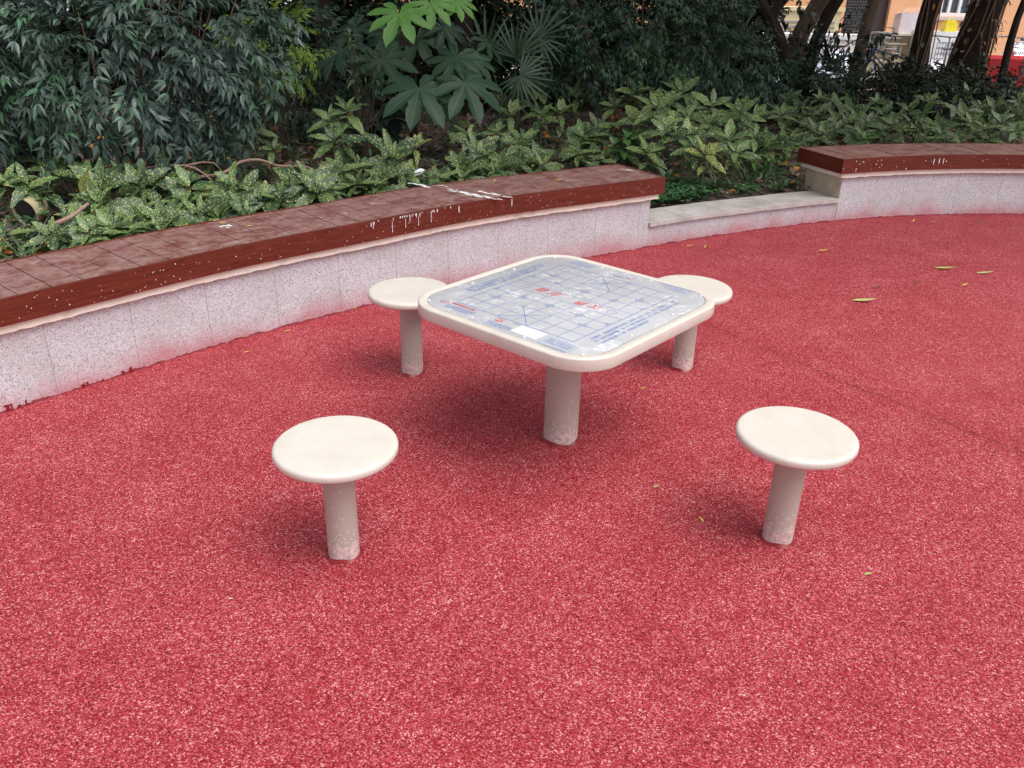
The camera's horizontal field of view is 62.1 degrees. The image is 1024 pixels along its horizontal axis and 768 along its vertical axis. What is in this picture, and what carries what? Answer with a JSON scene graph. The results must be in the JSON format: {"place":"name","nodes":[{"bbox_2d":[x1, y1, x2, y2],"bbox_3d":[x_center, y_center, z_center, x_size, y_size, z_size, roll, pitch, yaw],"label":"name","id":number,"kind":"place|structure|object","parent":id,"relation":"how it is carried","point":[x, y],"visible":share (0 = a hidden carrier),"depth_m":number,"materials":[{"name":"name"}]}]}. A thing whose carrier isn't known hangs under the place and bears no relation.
{"place":"outdoors","nodes":[
{"label":"outdoors","id":0,"kind":"place"},
{"bbox_2d":[10,0,519,121],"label":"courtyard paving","id":1,"kind":"structure","parent":0,"point":[152,73],"depth_m":12.41,"materials":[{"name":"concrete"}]},
{"bbox_2d":[0,0,156,119],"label":"screen shrub","id":2,"kind":"object","parent":1,"relation":"on","point":[60,23],"visible":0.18,"depth_m":9.86,"materials":[{"name":"green plant"}]},
{"bbox_2d":[26,0,265,112],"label":"screen shrub","id":3,"kind":"object","parent":1,"relation":"on","point":[160,54],"visible":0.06,"depth_m":10.08,"materials":[{"name":"green plant"}]},
{"bbox_2d":[160,0,390,107],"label":"screen shrub","id":4,"kind":"object","parent":1,"relation":"on","point":[308,42],"visible":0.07,"depth_m":10.38,"materials":[{"name":"green plant"}]},
{"bbox_2d":[285,0,513,108],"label":"screen shrub","id":5,"kind":"object","parent":1,"relation":"on","point":[399,4],"visible":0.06,"depth_m":10.65,"materials":[{"name":"green plant"}]},
{"bbox_2d":[409,0,622,112],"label":"screen shrub","id":6,"kind":"object","parent":1,"relation":"on","point":[516,10],"visible":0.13,"depth_m":10.79,"materials":[{"name":"green plant"}]},
{"bbox_2d":[528,0,712,109],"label":"screen shrub","id":7,"kind":"object","parent":1,"relation":"on","point":[644,6],"visible":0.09,"depth_m":11.12,"materials":[{"name":"green plant"}]},
{"bbox_2d":[646,0,793,107],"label":"screen shrub","id":8,"kind":"object","parent":1,"relation":"on","point":[771,3],"visible":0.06,"depth_m":11.41,"materials":[{"name":"green plant"}]},
{"bbox_2d":[864,33,913,79],"bbox_3d":[6.966,-5.886,15.541,1.060,0.985,0.510,1,26,0],"label":"cream sideboard","id":9,"kind":"object","parent":1,"relation":"on","point":[905,38],"visible":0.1,"depth_m":15.39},
{"bbox_2d":[978,55,1023,93],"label":"red cart","id":10,"kind":"object","parent":1,"relation":"on","point":[1014,63],"visible":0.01,"depth_m":12.81,"materials":[{"name":"plastic"}]},
{"bbox_2d":[0,214,1023,767],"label":"red rubber floor","id":11,"kind":"structure","parent":0,"point":[508,588],"depth_m":2.93,"materials":[{"name":"red rubber"}]},
{"bbox_2d":[0,163,665,413],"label":"curved bench","id":12,"kind":"object","parent":11,"relation":"on","point":[77,317],"visible":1,"depth_m":4.57,"materials":[{"name":"stone"}]},
{"bbox_2d":[271,415,398,563],"bbox_3d":[-0.564,0.381,2.791,0.396,0.431,0.396,1,26,0],"label":"stool","id":13,"kind":"object","parent":11,"relation":"on","point":[336,457],"visible":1,"depth_m":2.71,"materials":[{"name":"beige paint"}]},
{"bbox_2d":[368,277,446,376],"bbox_3d":[-0.487,-0.253,4.112,0.396,0.431,0.396,-17,31,-33],"label":"stool","id":14,"kind":"object","parent":11,"relation":"on","point":[402,295],"visible":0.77,"depth_m":4.06,"materials":[{"name":"beige paint"}]},
{"bbox_2d":[418,255,714,446],"bbox_3d":[0.213,-0.055,3.500,0.920,0.634,0.944,22,32,36],"label":"chess table","id":15,"kind":"object","parent":11,"relation":"on","point":[567,320],"visible":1,"depth_m":3.29,"materials":[{"name":"beige paint"}]},
{"bbox_2d":[658,275,732,371],"bbox_3d":[0.869,-0.279,4.231,0.396,0.431,0.396,17,30,30],"label":"stool","id":16,"kind":"object","parent":11,"relation":"on","point":[719,292],"visible":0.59,"depth_m":4.22,"materials":[{"name":"beige paint"}]},
{"bbox_2d":[646,191,839,247],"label":"kerb wall","id":17,"kind":"structure","parent":11,"relation":"on","point":[678,223],"depth_m":6.63,"materials":[{"name":"stone"}]},
{"bbox_2d":[735,406,858,548],"bbox_3d":[0.943,0.352,2.921,0.396,0.431,0.396,-7,27,-17],"label":"stool","id":18,"kind":"object","parent":11,"relation":"on","point":[793,444],"visible":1,"depth_m":2.85,"materials":[{"name":"beige paint"}]},
{"bbox_2d":[797,143,1023,220],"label":"curved bench","id":19,"kind":"object","parent":11,"relation":"on","point":[864,181],"visible":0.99,"depth_m":7.13,"materials":[{"name":"stone"}]},
{"bbox_2d":[0,86,1023,261],"bbox_3d":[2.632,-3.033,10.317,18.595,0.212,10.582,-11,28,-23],"label":"planting bed soil","id":20,"kind":"structure","parent":0,"point":[586,116],"depth_m":8.29,"materials":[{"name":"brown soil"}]},
{"bbox_2d":[0,217,41,254],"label":"spotted laurel","id":21,"kind":"object","parent":20,"relation":"on","point":[19,233],"visible":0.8,"depth_m":5.12,"materials":[{"name":"green plant"}]},
{"bbox_2d":[12,196,48,224],"bbox_3d":[-3.247,-1.160,5.739,0.199,0.232,0.193,1,26,0],"label":"overturned plant pot","id":22,"kind":"object","parent":20,"relation":"on","point":[27,205],"visible":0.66,"depth_m":5.67,"materials":[{"name":"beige plastic"}]},
{"bbox_2d":[0,162,65,221],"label":"spotted laurel","id":23,"kind":"object","parent":20,"relation":"on","point":[47,180],"visible":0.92,"depth_m":5.68,"materials":[{"name":"green plant"}]},
{"bbox_2d":[21,216,72,253],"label":"spotted laurel","id":24,"kind":"object","parent":20,"relation":"on","point":[53,228],"visible":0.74,"depth_m":5.10,"materials":[{"name":"green plant"}]},
{"bbox_2d":[62,215,118,248],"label":"spotted laurel","id":25,"kind":"object","parent":20,"relation":"on","point":[79,236],"visible":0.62,"depth_m":5.14,"materials":[{"name":"green plant"}]},
{"bbox_2d":[68,157,144,224],"bbox_3d":[-2.748,-1.242,5.706,0.530,0.471,0.550,-13,29,-28],"label":"spotted laurel","id":26,"kind":"object","parent":20,"relation":"on","point":[110,178],"visible":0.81,"depth_m":5.74,"materials":[{"name":"green plant"}]},
{"bbox_2d":[83,209,134,244],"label":"spotted laurel","id":27,"kind":"object","parent":20,"relation":"on","point":[102,221],"visible":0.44,"depth_m":5.28,"materials":[{"name":"green plant"}]},
{"bbox_2d":[113,160,170,204],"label":"spotted laurel","id":28,"kind":"object","parent":20,"relation":"on","point":[128,190],"visible":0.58,"depth_m":5.90,"materials":[{"name":"green plant"}]},
{"bbox_2d":[0,0,309,192],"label":"nandina","id":29,"kind":"object","parent":20,"relation":"on","point":[176,141],"visible":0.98,"depth_m":5.96,"materials":[{"name":"green plant"}]},
{"bbox_2d":[134,198,190,233],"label":"spotted laurel","id":30,"kind":"object","parent":20,"relation":"on","point":[147,211],"visible":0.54,"depth_m":5.40,"materials":[{"name":"green plant"}]},
{"bbox_2d":[139,148,201,199],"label":"spotted laurel","id":31,"kind":"object","parent":20,"relation":"on","point":[193,176],"visible":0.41,"depth_m":6.05,"materials":[{"name":"green plant"}]},
{"bbox_2d":[154,164,219,216],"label":"spotted laurel","id":32,"kind":"object","parent":20,"relation":"on","point":[177,188],"visible":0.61,"depth_m":5.88,"materials":[{"name":"green plant"}]},
{"bbox_2d":[176,195,216,221],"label":"spotted laurel","id":33,"kind":"object","parent":20,"relation":"on","point":[205,205],"visible":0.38,"depth_m":5.54,"materials":[{"name":"green plant"}]},
{"bbox_2d":[195,160,261,213],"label":"spotted laurel","id":34,"kind":"object","parent":20,"relation":"on","point":[231,174],"visible":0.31,"depth_m":6.05,"materials":[{"name":"green plant"}]},
{"bbox_2d":[204,184,258,220],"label":"spotted laurel","id":35,"kind":"object","parent":20,"relation":"on","point":[215,213],"visible":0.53,"depth_m":5.67,"materials":[{"name":"green plant"}]},
{"bbox_2d":[208,191,262,218],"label":"spotted laurel","id":36,"kind":"object","parent":20,"relation":"on","point":[246,209],"visible":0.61,"depth_m":5.64,"materials":[{"name":"green plant"}]},
{"bbox_2d":[233,180,285,215],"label":"spotted laurel","id":37,"kind":"object","parent":20,"relation":"on","point":[267,206],"visible":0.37,"depth_m":5.84,"materials":[{"name":"green plant"}]},
{"bbox_2d":[202,0,335,160],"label":"lime shrub","id":38,"kind":"object","parent":20,"relation":"on","point":[307,59],"visible":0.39,"depth_m":7.46,"materials":[{"name":"green plant"}]},
{"bbox_2d":[255,181,304,212],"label":"spotted laurel","id":39,"kind":"object","parent":20,"relation":"on","point":[292,191],"visible":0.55,"depth_m":5.90,"materials":[{"name":"green plant"}]},
{"bbox_2d":[194,0,391,148],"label":"evergreen shrub","id":40,"kind":"object","parent":20,"relation":"on","point":[303,126],"visible":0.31,"depth_m":8.59,"materials":[{"name":"green plant"}]},
{"bbox_2d":[272,160,338,205],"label":"spotted laurel","id":41,"kind":"object","parent":20,"relation":"on","point":[320,179],"visible":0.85,"depth_m":5.98,"materials":[{"name":"green plant"}]},
{"bbox_2d":[309,0,335,115],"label":"tree","id":42,"kind":"object","parent":20,"relation":"on","point":[322,3],"visible":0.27,"depth_m":10.19,"materials":[{"name":"brown plant"}]},
{"bbox_2d":[306,95,370,163],"bbox_3d":[-1.483,-2.175,7.463,0.474,0.661,0.496,8,27,14],"label":"spotted laurel","id":43,"kind":"object","parent":20,"relation":"on","point":[332,114],"visible":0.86,"depth_m":7.34,"materials":[{"name":"green plant"}]},
{"bbox_2d":[309,123,367,182],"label":"spotted laurel","id":44,"kind":"object","parent":20,"relation":"on","point":[332,132],"visible":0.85,"depth_m":6.80,"materials":[{"name":"green plant"}]},
{"bbox_2d":[318,149,376,197],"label":"spotted laurel","id":45,"kind":"object","parent":20,"relation":"on","point":[348,168],"visible":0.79,"depth_m":6.54,"materials":[{"name":"green plant"}]},
{"bbox_2d":[335,168,387,196],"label":"spotted laurel","id":46,"kind":"object","parent":20,"relation":"on","point":[371,181],"visible":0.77,"depth_m":6.42,"materials":[{"name":"green plant"}]},
{"bbox_2d":[342,28,395,158],"bbox_3d":[-1.323,-2.593,7.719,0.495,1.183,0.414,-11,28,-25],"label":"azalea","id":47,"kind":"object","parent":20,"relation":"on","point":[353,73],"visible":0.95,"depth_m":7.66,"materials":[{"name":"green plant"}]},
{"bbox_2d":[357,157,410,195],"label":"spotted laurel","id":48,"kind":"object","parent":20,"relation":"on","point":[391,171],"visible":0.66,"depth_m":6.55,"materials":[{"name":"green plant"}]},
{"bbox_2d":[357,106,419,143],"bbox_3d":[-1.171,-2.399,8.079,0.719,0.533,0.510,-6,27,-15],"label":"aspidistra","id":49,"kind":"object","parent":20,"relation":"on","point":[394,123],"visible":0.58,"depth_m":7.99,"materials":[{"name":"green plant"}]},
{"bbox_2d":[360,128,420,186],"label":"spotted laurel","id":50,"kind":"object","parent":20,"relation":"on","point":[401,149],"visible":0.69,"depth_m":6.86,"materials":[{"name":"green plant"}]},
{"bbox_2d":[383,159,423,185],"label":"spotted laurel","id":51,"kind":"object","parent":20,"relation":"on","point":[404,178],"visible":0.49,"depth_m":6.72,"materials":[{"name":"green plant"}]},
{"bbox_2d":[309,0,502,136],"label":"fatsia","id":52,"kind":"object","parent":20,"relation":"on","point":[441,102],"visible":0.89,"depth_m":7.75,"materials":[{"name":"green plant"}]},
{"bbox_2d":[444,153,489,180],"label":"spotted laurel","id":53,"kind":"object","parent":20,"relation":"on","point":[463,170],"visible":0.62,"depth_m":6.95,"materials":[{"name":"green plant"}]},
{"bbox_2d":[454,0,484,116],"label":"tree","id":54,"kind":"object","parent":20,"relation":"on","point":[468,20],"visible":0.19,"depth_m":10.28,"materials":[{"name":"brown plant"}]},
{"bbox_2d":[448,130,498,175],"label":"spotted laurel","id":55,"kind":"object","parent":20,"relation":"on","point":[484,147],"visible":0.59,"depth_m":7.27,"materials":[{"name":"green plant"}]},
{"bbox_2d":[0,120,1003,257],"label":"undergrowth","id":56,"kind":"object","parent":20,"relation":"on","point":[27,219],"visible":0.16,"depth_m":7.45,"materials":[{"name":"green plant"}]},
{"bbox_2d":[482,148,524,177],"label":"spotted laurel","id":57,"kind":"object","parent":20,"relation":"on","point":[501,160],"visible":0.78,"depth_m":7.16,"materials":[{"name":"green plant"}]},
{"bbox_2d":[445,0,572,129],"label":"fan palm","id":58,"kind":"object","parent":20,"relation":"on","point":[520,51],"visible":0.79,"depth_m":8.50,"materials":[{"name":"green plant"}]},
{"bbox_2d":[497,128,539,156],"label":"spotted laurel","id":59,"kind":"object","parent":20,"relation":"on","point":[522,138],"visible":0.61,"depth_m":7.64,"materials":[{"name":"green plant"}]},
{"bbox_2d":[258,157,788,204],"bbox_3d":[0.071,-1.650,7.005,5.555,0.068,1.933,-12,29,-25],"label":"ground cover","id":60,"kind":"object","parent":20,"relation":"on","point":[675,189],"visible":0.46,"depth_m":6.99,"materials":[{"name":"green plant"}]},
{"bbox_2d":[517,140,563,172],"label":"spotted laurel","id":61,"kind":"object","parent":20,"relation":"on","point":[541,157],"visible":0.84,"depth_m":7.44,"materials":[{"name":"green plant"}]},
{"bbox_2d":[552,118,609,162],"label":"spotted laurel","id":62,"kind":"object","parent":20,"relation":"on","point":[572,134],"visible":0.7,"depth_m":8.04,"materials":[{"name":"green plant"}]},
{"bbox_2d":[561,140,604,167],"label":"spotted laurel","id":63,"kind":"object","parent":20,"relation":"on","point":[574,150],"visible":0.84,"depth_m":7.73,"materials":[{"name":"green plant"}]},
{"bbox_2d":[604,129,646,166],"bbox_3d":[1.097,-2.114,7.746,0.538,0.402,0.301,-22,34,-39],"label":"broadleaf seedling","id":64,"kind":"object","parent":20,"relation":"on","point":[629,139],"visible":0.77,"depth_m":7.65,"materials":[{"name":"green plant"}]},
{"bbox_2d":[625,135,666,171],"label":"spotted laurel","id":65,"kind":"object","parent":20,"relation":"on","point":[646,148],"visible":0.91,"depth_m":7.06,"materials":[{"name":"green plant"}]},
{"bbox_2d":[618,88,681,168],"bbox_3d":[1.265,-2.321,7.815,0.587,0.736,0.554,5,26,8],"label":"spotted laurel","id":66,"kind":"object","parent":20,"relation":"on","point":[646,113],"visible":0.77,"depth_m":7.72,"materials":[{"name":"green plant"}]},
{"bbox_2d":[515,0,787,130],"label":"nandina","id":67,"kind":"object","parent":20,"relation":"on","point":[577,50],"visible":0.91,"depth_m":8.96,"materials":[{"name":"green plant"}]},
{"bbox_2d":[637,111,692,175],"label":"spotted laurel","id":68,"kind":"object","parent":20,"relation":"on","point":[668,125],"visible":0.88,"depth_m":7.12,"materials":[{"name":"green plant"}]},
{"bbox_2d":[645,75,699,146],"bbox_3d":[1.693,-2.821,8.861,0.628,0.747,0.592,4,26,5],"label":"spotted laurel","id":69,"kind":"object","parent":20,"relation":"on","point":[687,86],"visible":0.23,"depth_m":8.70,"materials":[{"name":"green plant"}]},
{"bbox_2d":[649,102,708,173],"bbox_3d":[1.500,-2.169,7.611,0.482,0.644,0.505,12,28,20],"label":"spotted laurel","id":70,"kind":"object","parent":20,"relation":"on","point":[689,113],"visible":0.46,"depth_m":7.49,"materials":[{"name":"green plant"}]},
{"bbox_2d":[656,116,715,178],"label":"spotted laurel","id":71,"kind":"object","parent":20,"relation":"on","point":[695,132],"visible":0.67,"depth_m":7.14,"materials":[{"name":"green plant"}]},
{"bbox_2d":[670,133,716,184],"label":"spotted laurel","id":72,"kind":"object","parent":20,"relation":"on","point":[685,142],"visible":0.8,"depth_m":6.99,"materials":[{"name":"green plant"}]},
{"bbox_2d":[683,136,725,185],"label":"spotted laurel","id":73,"kind":"object","parent":20,"relation":"on","point":[710,148],"visible":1,"depth_m":6.89,"materials":[{"name":"green plant"}]},
{"bbox_2d":[678,88,732,161],"bbox_3d":[1.774,-2.386,7.983,0.532,0.728,0.485,-13,29,-27],"label":"spotted laurel","id":74,"kind":"object","parent":20,"relation":"on","point":[702,98],"visible":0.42,"depth_m":7.93,"materials":[{"name":"green plant"}]},
{"bbox_2d":[691,110,751,176],"bbox_3d":[1.866,-2.124,7.583,0.562,0.601,0.406,-6,27,-14],"label":"spotted laurel","id":75,"kind":"object","parent":20,"relation":"on","point":[711,119],"visible":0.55,"depth_m":7.50,"materials":[{"name":"green plant"}]},
{"bbox_2d":[704,118,755,179],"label":"spotted laurel","id":76,"kind":"object","parent":20,"relation":"on","point":[728,133],"visible":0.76,"depth_m":7.26,"materials":[{"name":"green plant"}]},
{"bbox_2d":[711,139,761,188],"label":"spotted laurel","id":77,"kind":"object","parent":20,"relation":"on","point":[737,146],"visible":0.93,"depth_m":7.09,"materials":[{"name":"green plant"}]},
{"bbox_2d":[712,95,766,167],"bbox_3d":[2.092,-2.361,8.006,0.553,0.672,0.522,14,28,25],"label":"spotted laurel","id":78,"kind":"object","parent":20,"relation":"on","point":[745,103],"visible":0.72,"depth_m":7.87,"materials":[{"name":"green plant"}]},
{"bbox_2d":[678,40,811,121],"bbox_3d":[2.836,-3.723,10.560,1.637,1.059,1.392,5,26,8],"label":"hedge shrub","id":79,"kind":"object","parent":20,"relation":"on","point":[774,100],"visible":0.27,"depth_m":10.25,"materials":[{"name":"green plant"}]},
{"bbox_2d":[740,127,795,172],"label":"spotted laurel","id":80,"kind":"object","parent":20,"relation":"on","point":[763,145],"visible":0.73,"depth_m":7.83,"materials":[{"name":"green plant"}]},
{"bbox_2d":[752,0,799,113],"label":"tree","id":81,"kind":"object","parent":20,"relation":"on","point":[766,12],"visible":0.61,"depth_m":10.34,"materials":[{"name":"brown plant"}]},
{"bbox_2d":[728,46,867,121],"bbox_3d":[3.606,-3.737,10.822,1.689,1.068,1.438,1,26,0],"label":"hedge shrub","id":82,"kind":"object","parent":20,"relation":"on","point":[814,77],"visible":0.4,"depth_m":10.53,"materials":[{"name":"green plant"}]},
{"bbox_2d":[780,93,820,133],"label":"spotted laurel","id":83,"kind":"object","parent":20,"relation":"on","point":[790,124],"visible":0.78,"depth_m":9.65,"materials":[{"name":"green plant"}]},
{"bbox_2d":[788,0,828,70],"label":"tree","id":84,"kind":"object","parent":20,"relation":"on","point":[818,7],"visible":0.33,"depth_m":11.32,"materials":[{"name":"brown plant"}]},
{"bbox_2d":[796,0,843,110],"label":"tree","id":85,"kind":"object","parent":20,"relation":"on","point":[830,10],"visible":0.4,"depth_m":10.97,"materials":[{"name":"brown plant"}]},
{"bbox_2d":[775,0,913,76],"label":"leafy sapling","id":86,"kind":"object","parent":20,"relation":"on","point":[825,52],"visible":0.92,"depth_m":10.75,"materials":[{"name":"green plant"}]},
{"bbox_2d":[830,93,869,139],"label":"spotted laurel","id":87,"kind":"object","parent":20,"relation":"on","point":[859,109],"visible":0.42,"depth_m":9.75,"materials":[{"name":"green plant"}]},
{"bbox_2d":[796,46,922,121],"bbox_3d":[4.465,-3.776,11.060,1.670,1.153,1.472,-7,27,-16],"label":"hedge shrub","id":88,"kind":"object","parent":20,"relation":"on","point":[863,81],"visible":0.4,"depth_m":10.69,"materials":[{"name":"green plant"}]},
{"bbox_2d":[844,0,879,102],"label":"tree","id":89,"kind":"object","parent":20,"relation":"on","point":[868,17],"visible":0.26,"depth_m":11.43,"materials":[{"name":"brown plant"}]},
{"bbox_2d":[872,111,914,143],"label":"spotted laurel","id":90,"kind":"object","parent":20,"relation":"on","point":[889,122],"visible":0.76,"depth_m":9.34,"materials":[{"name":"green plant"}]},
{"bbox_2d":[854,52,974,124],"bbox_3d":[5.281,-3.739,11.102,1.719,1.064,1.518,1,26,0],"label":"hedge shrub","id":91,"kind":"object","parent":20,"relation":"on","point":[915,75],"visible":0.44,"depth_m":10.81,"materials":[{"name":"green plant"}]},
{"bbox_2d":[897,0,947,110],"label":"tree","id":92,"kind":"object","parent":20,"relation":"on","point":[926,22],"visible":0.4,"depth_m":11.25,"materials":[{"name":"brown plant"}]},
{"bbox_2d":[921,113,960,142],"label":"spotted laurel","id":93,"kind":"object","parent":20,"relation":"on","point":[941,124],"visible":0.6,"depth_m":9.30,"materials":[{"name":"green plant"}]},
{"bbox_2d":[901,52,1023,121],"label":"hedge shrub","id":94,"kind":"object","parent":20,"relation":"on","point":[981,78],"visible":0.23,"depth_m":10.94,"materials":[{"name":"green plant"}]},
{"bbox_2d":[944,98,986,134],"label":"spotted laurel","id":95,"kind":"object","parent":20,"relation":"on","point":[971,115],"visible":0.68,"depth_m":9.79,"materials":[{"name":"green plant"}]},
{"bbox_2d":[941,0,1012,111],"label":"tree","id":96,"kind":"object","parent":20,"relation":"on","point":[979,24],"visible":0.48,"depth_m":11.28,"materials":[{"name":"brown plant"}]},
{"bbox_2d":[951,59,1023,120],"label":"hedge shrub","id":97,"kind":"object","parent":20,"relation":"on","point":[988,84],"visible":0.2,"depth_m":11.00,"materials":[{"name":"green plant"}]},
{"bbox_2d":[987,0,1023,116],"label":"tree","id":98,"kind":"object","parent":20,"relation":"on","point":[1006,57],"visible":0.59,"depth_m":11.05,"materials":[{"name":"brown plant"}]},
{"bbox_2d":[350,0,1023,54],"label":"building","id":99,"kind":"structure","parent":0,"point":[884,18],"depth_m":18.32,"materials":[{"name":"beige paint"}]},
{"bbox_2d":[841,0,888,33],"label":"door","id":100,"kind":"structure","parent":99,"relation":"in","point":[879,21],"depth_m":18.40,"materials":[{"name":"grey metal"}]},
{"bbox_2d":[938,0,969,16],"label":"window","id":101,"kind":"structure","parent":99,"relation":"in","point":[954,9],"depth_m":18.31,"materials":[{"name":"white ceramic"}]},
{"bbox_2d":[758,6,845,32],"bbox_3d":[5.899,-7.112,17.654,1.600,1.320,0.600,1,26,0],"label":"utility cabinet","id":102,"kind":"object","parent":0,"point":[792,19],"visible":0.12,"depth_m":17.25,"materials":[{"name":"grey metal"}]},
{"bbox_2d":[890,7,919,32],"bbox_3d":[7.080,-6.515,15.232,0.600,0.420,0.300,1,26,0],"label":"carton","id":103,"kind":"object","parent":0,"point":[905,20],"visible":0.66,"depth_m":15.12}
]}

